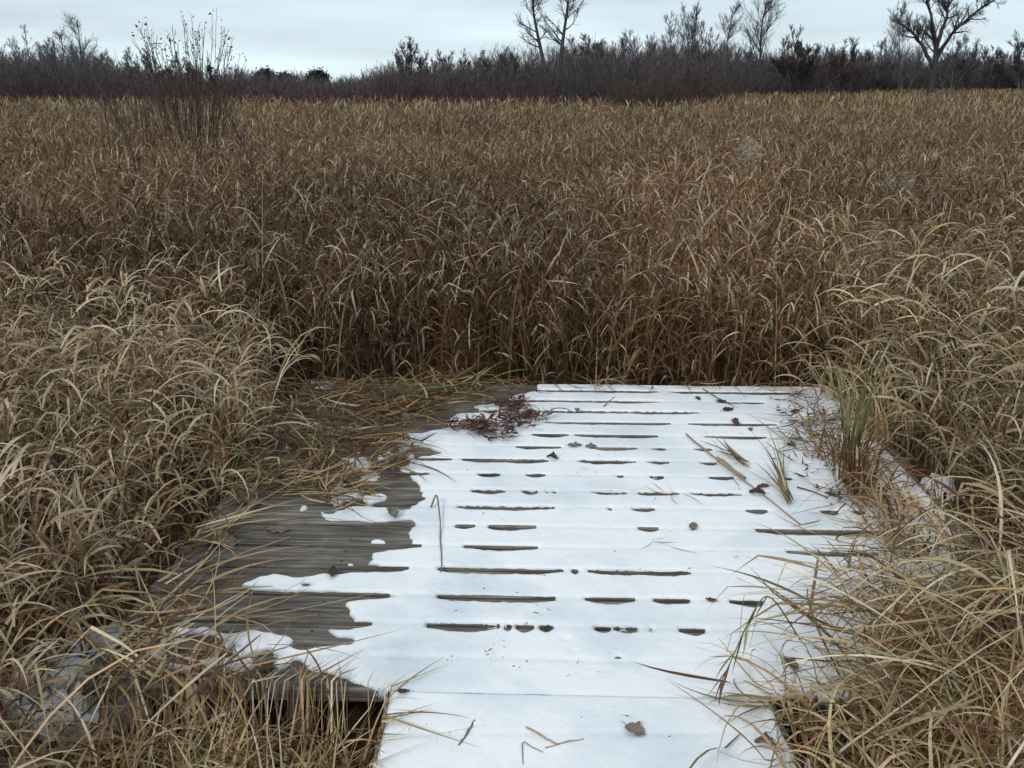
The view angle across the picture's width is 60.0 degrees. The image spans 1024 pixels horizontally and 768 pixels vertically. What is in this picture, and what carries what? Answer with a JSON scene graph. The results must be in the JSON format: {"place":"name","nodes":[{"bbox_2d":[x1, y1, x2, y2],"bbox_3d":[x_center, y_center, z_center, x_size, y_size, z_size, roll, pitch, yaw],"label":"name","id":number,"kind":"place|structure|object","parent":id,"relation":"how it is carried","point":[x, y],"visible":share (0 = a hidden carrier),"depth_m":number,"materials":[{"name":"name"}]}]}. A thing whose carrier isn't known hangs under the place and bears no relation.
{"place":"outdoors","nodes":[
{"label":"outdoors","id":0,"kind":"place"},
{"bbox_2d":[0,147,1023,431],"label":"marsh grass","id":1,"kind":"structure","parent":0,"point":[362,255],"depth_m":5.37,"materials":[{"name":"plant"}]},
{"bbox_2d":[0,86,1023,218],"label":"field grass","id":2,"kind":"structure","parent":0,"point":[53,134],"depth_m":14.48,"materials":[{"name":"plant"}]},
{"bbox_2d":[0,82,1023,767],"bbox_3d":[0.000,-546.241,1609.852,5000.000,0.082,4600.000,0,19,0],"label":"ground","id":3,"kind":"structure","parent":0,"point":[356,716],"depth_m":3.66,"materials":[{"name":"soil"}]},
{"bbox_2d":[0,36,26,63],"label":"bare tree","id":4,"kind":"object","parent":3,"relation":"on","point":[18,48],"visible":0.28,"depth_m":74.15,"materials":[{"name":"grey plant"}]},
{"bbox_2d":[6,38,21,59],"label":"birch tree","id":5,"kind":"object","parent":3,"relation":"on","point":[11,47],"visible":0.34,"depth_m":79.41,"materials":[{"name":"grey plant"}]},
{"bbox_2d":[19,25,36,61],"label":"bare tree","id":6,"kind":"object","parent":3,"relation":"on","point":[26,43],"visible":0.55,"depth_m":87.63,"materials":[{"name":"grey plant"}]},
{"bbox_2d":[34,42,45,64],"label":"birch tree","id":7,"kind":"object","parent":3,"relation":"on","point":[37,45],"visible":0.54,"depth_m":76.46,"materials":[{"name":"grey plant"}]},
{"bbox_2d":[31,37,70,62],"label":"bare tree","id":8,"kind":"object","parent":3,"relation":"on","point":[48,47],"visible":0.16,"depth_m":83.92,"materials":[{"name":"grey plant"}]},
{"bbox_2d":[49,25,72,64],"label":"bare tree","id":9,"kind":"object","parent":3,"relation":"on","point":[54,32],"visible":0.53,"depth_m":81.25,"materials":[{"name":"grey plant"}]},
{"bbox_2d":[55,8,99,61],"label":"bare tree","id":10,"kind":"object","parent":3,"relation":"on","point":[72,45],"visible":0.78,"depth_m":74.87,"materials":[{"name":"grey plant"}]},
{"bbox_2d":[84,47,114,69],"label":"bare tree","id":11,"kind":"object","parent":3,"relation":"on","point":[105,56],"visible":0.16,"depth_m":73.54,"materials":[{"name":"grey plant"}]},
{"bbox_2d":[84,65,136,176],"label":"weed stalk","id":12,"kind":"object","parent":3,"relation":"on","point":[119,122],"visible":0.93,"depth_m":9.10,"materials":[{"name":"brown plant"}]},
{"bbox_2d":[86,76,160,164],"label":"shrub","id":13,"kind":"object","parent":3,"relation":"on","point":[135,116],"visible":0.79,"depth_m":13.45,"materials":[{"name":"brown plant"}]},
{"bbox_2d":[0,74,259,116],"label":"red thicket","id":14,"kind":"object","parent":3,"relation":"on","point":[30,90],"visible":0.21,"depth_m":45.10,"materials":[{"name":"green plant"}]},
{"bbox_2d":[0,570,284,767],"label":"grass tussock","id":15,"kind":"object","parent":3,"relation":"on","point":[49,761],"depth_m":2.30,"materials":[{"name":"plant"}]},
{"bbox_2d":[122,42,165,84],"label":"bare tree","id":16,"kind":"object","parent":3,"relation":"on","point":[147,56],"visible":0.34,"depth_m":65.62,"materials":[{"name":"grey plant"}]},
{"bbox_2d":[0,232,357,767],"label":"bank grass","id":17,"kind":"structure","parent":3,"relation":"on","point":[25,390],"depth_m":3.34,"materials":[{"name":"plant"}]},
{"bbox_2d":[111,9,247,184],"bbox_3d":[-5.144,-4.535,14.211,2.250,2.834,1.899,14,23,36],"label":"willow shrub","id":18,"kind":"object","parent":3,"relation":"on","point":[177,105],"visible":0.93,"depth_m":14.19,"materials":[{"name":"brown plant"}]},
{"bbox_2d":[161,51,198,84],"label":"bare tree","id":19,"kind":"object","parent":3,"relation":"on","point":[183,65],"visible":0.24,"depth_m":65.36,"materials":[{"name":"grey plant"}]},
{"bbox_2d":[122,73,243,151],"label":"shrub","id":20,"kind":"object","parent":3,"relation":"on","point":[172,116],"visible":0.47,"depth_m":15.32,"materials":[{"name":"brown plant"}]},
{"bbox_2d":[33,666,370,767],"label":"grass tussock","id":21,"kind":"object","parent":3,"relation":"on","point":[135,760],"depth_m":2.17,"materials":[{"name":"plant"}]},
{"bbox_2d":[203,58,297,388],"bbox_3d":[-1.487,-0.897,5.063,0.597,1.835,0.090,16,25,39],"label":"weed stalk","id":22,"kind":"object","parent":3,"relation":"on","point":[210,71],"visible":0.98,"depth_m":4.93,"materials":[{"name":"brown plant"}]},
{"bbox_2d":[240,100,261,170],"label":"weed stalk","id":23,"kind":"object","parent":3,"relation":"on","point":[247,125],"visible":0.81,"depth_m":10.56,"materials":[{"name":"brown plant"}]},
{"bbox_2d":[256,170,265,360],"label":"straw stalk","id":24,"kind":"object","parent":3,"relation":"on","point":[262,243],"visible":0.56,"depth_m":4.59,"materials":[{"name":"brown plant"}]},
{"bbox_2d":[44,638,482,767],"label":"grass tuft","id":25,"kind":"object","parent":3,"relation":"on","point":[330,755],"visible":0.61,"depth_m":2.30,"materials":[{"name":"plant"}]},
{"bbox_2d":[193,685,213,694],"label":"dead leaf","id":26,"kind":"object","parent":25,"relation":"on","point":[205,689],"visible":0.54,"depth_m":2.30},
{"bbox_2d":[353,749,374,764],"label":"dead leaf","id":27,"kind":"object","parent":25,"relation":"on","point":[359,760],"visible":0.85,"depth_m":2.24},
{"bbox_2d":[251,65,280,81],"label":"conifer","id":28,"kind":"object","parent":3,"relation":"on","point":[263,71],"visible":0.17,"depth_m":112.57,"materials":[{"name":"green plant"}]},
{"bbox_2d":[304,66,332,84],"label":"conifer","id":29,"kind":"object","parent":3,"relation":"on","point":[321,73],"visible":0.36,"depth_m":117.47,"materials":[{"name":"green plant"}]},
{"bbox_2d":[314,311,375,382],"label":"green blades","id":30,"kind":"object","parent":3,"relation":"on","point":[367,358],"visible":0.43,"depth_m":4.89,"materials":[{"name":"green plant"}]},
{"bbox_2d":[240,73,571,118],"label":"red thicket","id":31,"kind":"object","parent":3,"relation":"on","point":[445,93],"visible":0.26,"depth_m":41.85,"materials":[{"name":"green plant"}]},
{"bbox_2d":[385,36,430,84],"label":"bare tree","id":32,"kind":"object","parent":3,"relation":"on","point":[409,60],"visible":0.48,"depth_m":59.55,"materials":[{"name":"grey plant"}]},
{"bbox_2d":[423,49,455,83],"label":"bare tree","id":33,"kind":"object","parent":3,"relation":"on","point":[439,54],"visible":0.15,"depth_m":65.71,"materials":[{"name":"grey plant"}]},
{"bbox_2d":[439,48,476,79],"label":"bare tree","id":34,"kind":"object","parent":3,"relation":"on","point":[448,61],"visible":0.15,"depth_m":61.94,"materials":[{"name":"grey plant"}]},
{"bbox_2d":[467,50,494,75],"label":"bare tree","id":35,"kind":"object","parent":3,"relation":"on","point":[483,51],"visible":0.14,"depth_m":67.25,"materials":[{"name":"grey plant"}]},
{"bbox_2d":[0,380,964,767],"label":"ground snow","id":36,"kind":"structure","parent":3,"relation":"on","point":[120,698],"depth_m":2.44,"materials":[{"name":"snow"}]},
{"bbox_2d":[440,269,549,384],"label":"green blades","id":37,"kind":"object","parent":3,"relation":"on","point":[491,372],"visible":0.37,"depth_m":5.12,"materials":[{"name":"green plant"}]},
{"bbox_2d":[477,47,529,88],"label":"bare tree","id":38,"kind":"object","parent":3,"relation":"on","point":[512,55],"visible":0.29,"depth_m":56.54,"materials":[{"name":"grey plant"}]},
{"bbox_2d":[0,355,1023,767],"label":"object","id":39,"kind":"object","parent":3,"relation":"on","point":[386,405],"depth_m":3.08,"materials":[{"name":"plant"}]},
{"bbox_2d":[0,47,1023,116],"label":"bare thicket","id":40,"kind":"object","parent":3,"relation":"on","point":[588,84],"visible":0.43,"depth_m":48.08,"materials":[{"name":"grey plant"}]},
{"bbox_2d":[0,29,1023,94],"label":"thicket","id":41,"kind":"object","parent":3,"relation":"on","point":[308,82],"visible":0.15,"depth_m":61.05,"materials":[{"name":"brown plant"}]},
{"bbox_2d":[513,0,551,85],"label":"bare tree","id":42,"kind":"object","parent":3,"relation":"on","point":[536,30],"visible":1,"depth_m":48.43,"materials":[{"name":"grey plant"}]},
{"bbox_2d":[477,216,610,320],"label":"wispy grass","id":43,"kind":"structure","parent":3,"relation":"on","point":[536,251],"depth_m":6.39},
{"bbox_2d":[80,383,1023,736],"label":"deck platform","id":44,"kind":"structure","parent":3,"relation":"on","point":[340,545],"depth_m":2.98,"materials":[{"name":"grey wood"}]},
{"bbox_2d":[155,603,173,613],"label":"dead leaf","id":45,"kind":"object","parent":44,"relation":"on","point":[166,605],"visible":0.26,"depth_m":2.65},
{"bbox_2d":[185,602,210,613],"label":"dead leaf","id":46,"kind":"object","parent":44,"relation":"on","point":[196,604],"visible":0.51,"depth_m":2.65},
{"bbox_2d":[201,531,237,545],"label":"dead leaf","id":47,"kind":"object","parent":44,"relation":"on","point":[231,539],"visible":0.73,"depth_m":3.05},
{"bbox_2d":[196,455,295,570],"bbox_3d":[-0.978,0.439,3.306,0.045,0.023,0.949,2,19,7],"label":"straw stalk","id":48,"kind":"object","parent":44,"relation":"on","point":[238,509],"visible":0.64,"depth_m":3.28,"materials":[{"name":"beige plant"}]},
{"bbox_2d":[210,537,289,571],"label":"straw stalk","id":49,"kind":"object","parent":44,"relation":"on","point":[250,550],"visible":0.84,"depth_m":2.98,"materials":[{"name":"beige plant"}]},
{"bbox_2d":[262,659,272,671],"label":"dead leaf","id":50,"kind":"object","parent":44,"relation":"on","point":[266,669],"visible":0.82,"depth_m":2.39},
{"bbox_2d":[264,525,289,532],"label":"dead leaf","id":51,"kind":"object","parent":44,"relation":"on","point":[284,529],"visible":0.96,"depth_m":3.13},
{"bbox_2d":[150,382,1017,707],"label":"deck snow","id":52,"kind":"structure","parent":44,"relation":"on","point":[582,528],"depth_m":2.94,"materials":[{"name":"snow"}]},
{"bbox_2d":[327,566,337,577],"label":"dead leaf","id":53,"kind":"object","parent":52,"relation":"on","point":[333,571],"visible":1,"depth_m":2.85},
{"bbox_2d":[387,506,398,517],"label":"dead leaf","id":54,"kind":"object","parent":52,"relation":"on","point":[393,511],"visible":1,"depth_m":3.23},
{"bbox_2d":[372,427,430,466],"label":"curled strands","id":55,"kind":"object","parent":52,"relation":"on","point":[397,459],"visible":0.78,"depth_m":3.68,"materials":[{"name":"beige plant"}]},
{"bbox_2d":[430,494,441,572],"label":"bent stem","id":56,"kind":"object","parent":52,"relation":"on","point":[440,524],"visible":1,"depth_m":3.17,"materials":[{"name":"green plant"}]},
{"bbox_2d":[433,378,571,440],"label":"curled strands","id":57,"kind":"object","parent":52,"relation":"on","point":[482,422],"visible":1,"depth_m":4.06,"materials":[{"name":"brown plant"}]},
{"bbox_2d":[400,428,796,741],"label":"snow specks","id":58,"kind":"object","parent":52,"relation":"on","point":[547,610],"visible":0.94,"depth_m":2.55,"materials":[{"name":"brown plant"}]},
{"bbox_2d":[641,471,744,552],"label":"leaf shreds","id":59,"kind":"object","parent":52,"relation":"on","point":[675,502],"visible":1,"depth_m":3.33,"materials":[{"name":"brown plant"}]},
{"bbox_2d":[689,522,697,529],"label":"dead leaf","id":60,"kind":"object","parent":52,"relation":"on","point":[692,525],"visible":1,"depth_m":3.15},
{"bbox_2d":[702,432,749,466],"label":"green blades","id":61,"kind":"object","parent":52,"relation":"on","point":[735,454],"visible":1,"depth_m":3.71,"materials":[{"name":"green plant"}]},
{"bbox_2d":[716,456,745,478],"bbox_3d":[0.882,0.339,3.597,0.025,0.016,0.210,-6,20,-17],"label":"cane splinter","id":62,"kind":"object","parent":52,"relation":"on","point":[726,465],"visible":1,"depth_m":3.58,"materials":[{"name":"beige plant"}]},
{"bbox_2d":[731,418,738,425],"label":"dead leaf","id":63,"kind":"object","parent":52,"relation":"on","point":[735,421],"visible":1,"depth_m":4.09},
{"bbox_2d":[685,433,799,523],"bbox_3d":[0.890,0.358,3.550,0.038,0.020,0.874,-6,20,-16],"label":"broken cane","id":64,"kind":"object","parent":52,"relation":"on","point":[708,452],"visible":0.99,"depth_m":3.54,"materials":[{"name":"beige plant"}]},
{"bbox_2d":[749,486,769,493],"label":"dead leaf","id":65,"kind":"object","parent":52,"relation":"on","point":[757,489],"visible":1,"depth_m":3.40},
{"bbox_2d":[747,428,793,503],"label":"green blades","id":66,"kind":"object","parent":52,"relation":"on","point":[781,478],"visible":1,"depth_m":3.47,"materials":[{"name":"green plant"}]},
{"bbox_2d":[784,657,800,672],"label":"dead leaf","id":67,"kind":"object","parent":52,"relation":"on","point":[787,660],"visible":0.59,"depth_m":2.40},
{"bbox_2d":[769,393,911,509],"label":"leaf shreds","id":68,"kind":"object","parent":52,"relation":"on","point":[800,475],"visible":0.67,"depth_m":3.73,"materials":[{"name":"brown plant"}]},
{"bbox_2d":[764,388,928,498],"bbox_3d":[1.310,0.203,3.419,0.610,0.372,0.653,12,22,32],"label":"grass tuft","id":69,"kind":"object","parent":52,"relation":"on","point":[862,458],"visible":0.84,"depth_m":3.38,"materials":[{"name":"plant"}]},
{"bbox_2d":[827,349,908,483],"bbox_3d":[1.317,0.127,3.347,0.194,0.560,0.406,-14,23,-36],"label":"grass tuft","id":70,"kind":"object","parent":52,"relation":"on","point":[859,428],"visible":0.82,"depth_m":3.37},
{"bbox_2d":[813,454,996,572],"bbox_3d":[1.307,0.398,3.008,0.666,0.269,0.751,0,19,0],"label":"grass tuft","id":71,"kind":"object","parent":52,"relation":"on","point":[910,533],"visible":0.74,"depth_m":3.01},
{"bbox_2d":[536,0,590,80],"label":"bare tree","id":72,"kind":"object","parent":3,"relation":"on","point":[566,17],"visible":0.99,"depth_m":50.16,"materials":[{"name":"grey plant"}]},
{"bbox_2d":[372,699,801,767],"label":"boardwalk","id":73,"kind":"structure","parent":3,"relation":"on","point":[376,753],"depth_m":2.16,"materials":[{"name":"brown wood"}]},
{"bbox_2d":[377,691,795,767],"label":"walk snow","id":74,"kind":"structure","parent":73,"relation":"on","point":[689,727],"depth_m":2.15,"materials":[{"name":"snow"}]},
{"bbox_2d":[458,719,474,744],"bbox_3d":[-0.108,0.844,2.148,0.010,0.009,0.097,7,20,20],"label":"stick","id":75,"kind":"object","parent":74,"relation":"on","point":[467,731],"visible":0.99,"depth_m":2.14,"materials":[{"name":"brown plant"}]},
{"bbox_2d":[522,726,583,764],"bbox_3d":[0.073,0.848,2.128,0.171,0.010,0.105,-10,21,-28],"label":"forked straw","id":76,"kind":"object","parent":74,"relation":"on","point":[536,732],"visible":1,"depth_m":2.11,"materials":[{"name":"beige plant"}]},
{"bbox_2d":[622,721,644,735],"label":"dead leaf","id":77,"kind":"object","parent":74,"relation":"on","point":[637,728],"visible":1,"depth_m":2.16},
{"bbox_2d":[754,732,775,745],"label":"dead leaf","id":78,"kind":"object","parent":74,"relation":"on","point":[759,739],"visible":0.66,"depth_m":2.11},
{"bbox_2d":[564,33,615,70],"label":"bare tree","id":79,"kind":"object","parent":3,"relation":"on","point":[584,48],"visible":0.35,"depth_m":57.47,"materials":[{"name":"grey plant"}]},
{"bbox_2d":[588,38,615,56],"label":"bare tree","id":80,"kind":"object","parent":3,"relation":"on","point":[600,45],"visible":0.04,"depth_m":67.44,"materials":[{"name":"grey plant"}]},
{"bbox_2d":[598,28,631,65],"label":"bare tree","id":81,"kind":"object","parent":3,"relation":"on","point":[623,42],"visible":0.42,"depth_m":59.93,"materials":[{"name":"grey plant"}]},
{"bbox_2d":[619,29,657,73],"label":"bare tree","id":82,"kind":"object","parent":3,"relation":"on","point":[631,45],"visible":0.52,"depth_m":61.65,"materials":[{"name":"grey plant"}]},
{"bbox_2d":[644,35,677,65],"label":"bare tree","id":83,"kind":"object","parent":3,"relation":"on","point":[652,41],"visible":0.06,"depth_m":70.82,"materials":[{"name":"grey plant"}]},
{"bbox_2d":[597,65,731,115],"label":"red thicket","id":84,"kind":"object","parent":3,"relation":"on","point":[699,88],"visible":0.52,"depth_m":39.82,"materials":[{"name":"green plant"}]},
{"bbox_2d":[646,2,721,71],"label":"bare tree","id":85,"kind":"object","parent":3,"relation":"on","point":[691,35],"visible":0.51,"depth_m":65.06,"materials":[{"name":"grey plant"}]},
{"bbox_2d":[621,196,784,333],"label":"wispy grass","id":86,"kind":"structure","parent":3,"relation":"on","point":[700,242],"depth_m":6.18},
{"bbox_2d":[669,640,781,725],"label":"grass tuft","id":87,"kind":"object","parent":3,"relation":"on","point":[723,698],"visible":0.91,"depth_m":2.25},
{"bbox_2d":[712,0,746,62],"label":"bare tree","id":88,"kind":"object","parent":3,"relation":"on","point":[731,27],"visible":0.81,"depth_m":68.48,"materials":[{"name":"grey plant"}]},
{"bbox_2d":[727,44,757,73],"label":"bare tree","id":89,"kind":"object","parent":3,"relation":"on","point":[746,57],"visible":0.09,"depth_m":72.91,"materials":[{"name":"grey plant"}]},
{"bbox_2d":[735,0,786,70],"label":"bare tree","id":90,"kind":"object","parent":3,"relation":"on","point":[769,7],"visible":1,"depth_m":66.54,"materials":[{"name":"grey plant"}]},
{"bbox_2d":[768,24,824,109],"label":"shrub","id":91,"kind":"object","parent":3,"relation":"on","point":[796,73],"visible":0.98,"depth_m":56.30,"materials":[{"name":"grey plant"}]},
{"bbox_2d":[814,42,839,90],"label":"bare tree","id":92,"kind":"object","parent":3,"relation":"on","point":[831,51],"visible":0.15,"depth_m":74.64,"materials":[{"name":"grey plant"}]},
{"bbox_2d":[664,440,1023,767],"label":"grass tussock","id":93,"kind":"object","parent":3,"relation":"on","point":[942,751],"depth_m":2.18,"materials":[{"name":"plant"}]},
{"bbox_2d":[707,596,799,703],"bbox_3d":[0.634,0.644,2.222,0.336,0.280,0.079,-10,21,-26],"label":"arching stem","id":94,"kind":"object","parent":93,"relation":"attached to","point":[722,682],"visible":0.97,"depth_m":2.18,"materials":[{"name":"beige plant"}]},
{"bbox_2d":[837,625,1022,753],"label":"straw stalk","id":95,"kind":"object","parent":93,"relation":"on","point":[894,711],"visible":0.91,"depth_m":2.00,"materials":[{"name":"beige plant"}]},
{"bbox_2d":[774,349,920,468],"bbox_3d":[1.605,0.103,4.157,0.637,0.487,1.150,0,19,0],"label":"grass tuft","id":96,"kind":"object","parent":3,"relation":"on","point":[834,388],"visible":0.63,"depth_m":4.12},
{"bbox_2d":[822,36,874,95],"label":"shrub","id":97,"kind":"object","parent":3,"relation":"on","point":[846,79],"visible":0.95,"depth_m":65.81,"materials":[{"name":"grey plant"}]},
{"bbox_2d":[713,179,1023,572],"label":"bank grass","id":98,"kind":"structure","parent":3,"relation":"on","point":[980,393],"depth_m":4.05,"materials":[{"name":"plant"}]},
{"bbox_2d":[857,36,896,92],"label":"bare tree","id":99,"kind":"object","parent":3,"relation":"on","point":[886,61],"visible":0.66,"depth_m":79.28,"materials":[{"name":"grey plant"}]},
{"bbox_2d":[783,215,990,382],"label":"wispy grass","id":100,"kind":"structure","parent":3,"relation":"on","point":[901,275],"depth_m":5.19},
{"bbox_2d":[880,0,939,92],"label":"bare tree","id":101,"kind":"object","parent":3,"relation":"on","point":[918,61],"visible":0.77,"depth_m":73.16,"materials":[{"name":"grey plant"}]},
{"bbox_2d":[891,0,1006,105],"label":"bare tree","id":102,"kind":"object","parent":3,"relation":"on","point":[936,50],"visible":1,"depth_m":63.10,"materials":[{"name":"brown plant"}]},
{"bbox_2d":[926,28,980,94],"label":"bare tree","id":103,"kind":"object","parent":3,"relation":"on","point":[964,74],"visible":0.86,"depth_m":75.16,"materials":[{"name":"grey plant"}]},
{"bbox_2d":[970,44,1007,86],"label":"bare tree","id":104,"kind":"object","parent":3,"relation":"on","point":[993,61],"visible":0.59,"depth_m":93.80,"materials":[{"name":"grey plant"}]},
{"bbox_2d":[996,42,1023,89],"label":"shrub","id":105,"kind":"object","parent":3,"relation":"on","point":[1003,62],"visible":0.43,"depth_m":93.83,"materials":[{"name":"black plant"}]},
{"bbox_2d":[1005,28,1023,90],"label":"bare tree","id":106,"kind":"object","parent":3,"relation":"on","point":[1019,63],"visible":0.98,"depth_m":89.28,"materials":[{"name":"grey plant"}]},
{"bbox_2d":[0,0,1023,81],"label":"sky","id":107,"kind":"structure","parent":0,"point":[342,37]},
{"bbox_2d":[734,131,768,194],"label":"plume grass","id":108,"kind":"object","parent":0,"point":[755,148],"depth_m":8.76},
{"bbox_2d":[864,161,936,206],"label":"plume grass","id":109,"kind":"object","parent":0,"point":[900,185],"depth_m":7.84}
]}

